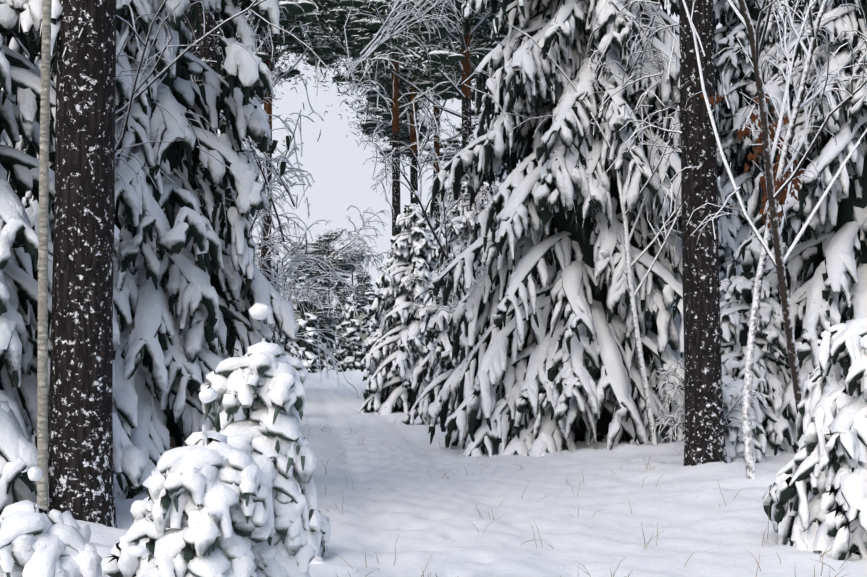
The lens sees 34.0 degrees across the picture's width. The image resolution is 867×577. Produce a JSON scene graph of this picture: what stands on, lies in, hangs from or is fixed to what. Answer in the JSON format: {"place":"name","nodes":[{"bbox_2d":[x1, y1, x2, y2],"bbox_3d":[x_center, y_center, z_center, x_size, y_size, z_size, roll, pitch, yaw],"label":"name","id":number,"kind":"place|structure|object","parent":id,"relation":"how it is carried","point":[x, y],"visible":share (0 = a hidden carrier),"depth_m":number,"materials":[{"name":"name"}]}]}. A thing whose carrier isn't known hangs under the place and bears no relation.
{"place":"outdoors","nodes":[
{"label":"outdoors","id":0,"kind":"place"},
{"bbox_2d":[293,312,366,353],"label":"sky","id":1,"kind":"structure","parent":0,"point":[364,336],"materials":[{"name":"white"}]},
{"bbox_2d":[1,363,866,576],"bbox_3d":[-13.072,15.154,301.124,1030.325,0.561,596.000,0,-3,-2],"label":"ground snow","id":2,"kind":"structure","parent":0,"point":[415,507],"depth_m":14.66,"materials":[{"name":"white snow"}]},
{"bbox_2d":[37,0,51,511],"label":"birch","id":3,"kind":"object","parent":2,"relation":"on","point":[42,429],"visible":0.9,"depth_m":10.67,"materials":[{"name":"grey plant"}]},
{"bbox_2d":[48,0,116,527],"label":"pine","id":4,"kind":"object","parent":2,"relation":"on","point":[80,464],"visible":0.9,"depth_m":12.32,"materials":[{"name":"brown plant"}]},
{"bbox_2d":[9,0,298,498],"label":"spruce","id":5,"kind":"object","parent":2,"relation":"on","point":[192,285],"visible":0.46,"depth_m":15.38,"materials":[{"name":"white wood"}]},
{"bbox_2d":[167,8,190,450],"bbox_3d":[-3.695,-9.393,21.121,0.520,24.302,0.488,0,-3,-2],"label":"pine","id":6,"kind":"object","parent":2,"relation":"on","point":[188,77],"visible":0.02,"depth_m":20.73,"materials":[{"name":"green plant"}]},
{"bbox_2d":[191,1,218,346],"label":"pine","id":7,"kind":"object","parent":2,"relation":"on","point":[205,49],"visible":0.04,"depth_m":22.69,"materials":[{"name":"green plant"}]},
{"bbox_2d":[251,234,382,372],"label":"spruces","id":8,"kind":"object","parent":2,"relation":"on","point":[352,355],"visible":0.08,"depth_m":122.07,"materials":[{"name":"white plant"}]},
{"bbox_2d":[217,0,518,337],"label":"pine trees","id":9,"kind":"object","parent":2,"relation":"on","point":[458,60],"visible":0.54,"depth_m":47.59,"materials":[{"name":"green plant"}]},
{"bbox_2d":[0,303,766,576],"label":"snow-covered young spruces","id":10,"kind":"object","parent":2,"relation":"on","point":[229,498],"visible":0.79,"depth_m":8.45,"materials":[{"name":"white snow"}]},
{"bbox_2d":[0,0,866,514],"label":"spruces","id":11,"kind":"object","parent":2,"relation":"on","point":[406,362],"visible":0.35,"depth_m":19.49,"materials":[{"name":"white wood"}]},
{"bbox_2d":[8,0,866,494],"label":"bare trees","id":12,"kind":"object","parent":2,"relation":"on","point":[774,186],"visible":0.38,"depth_m":17.89,"materials":[{"name":"grey plant"}]},
{"bbox_2d":[140,416,850,576],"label":"dry grass","id":13,"kind":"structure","parent":2,"relation":"on","point":[569,514],"depth_m":12.44,"materials":[{"name":"beige plant"}]},
{"bbox_2d":[427,0,727,456],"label":"spruce","id":14,"kind":"object","parent":2,"relation":"on","point":[550,215],"visible":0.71,"depth_m":22.74,"materials":[{"name":"white wood"}]},
{"bbox_2d":[679,0,726,465],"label":"pine","id":15,"kind":"object","parent":2,"relation":"on","point":[704,442],"visible":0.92,"depth_m":17.72,"materials":[{"name":"brown plant"}]},
{"bbox_2d":[762,315,866,559],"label":"spruce","id":16,"kind":"object","parent":2,"relation":"on","point":[814,497],"visible":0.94,"depth_m":11.04,"materials":[{"name":"white wood"}]},
{"bbox_2d":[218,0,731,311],"bbox_3d":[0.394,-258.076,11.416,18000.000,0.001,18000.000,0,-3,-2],"label":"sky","id":17,"kind":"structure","parent":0,"point":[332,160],"depth_m":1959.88,"materials":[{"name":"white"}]}
]}

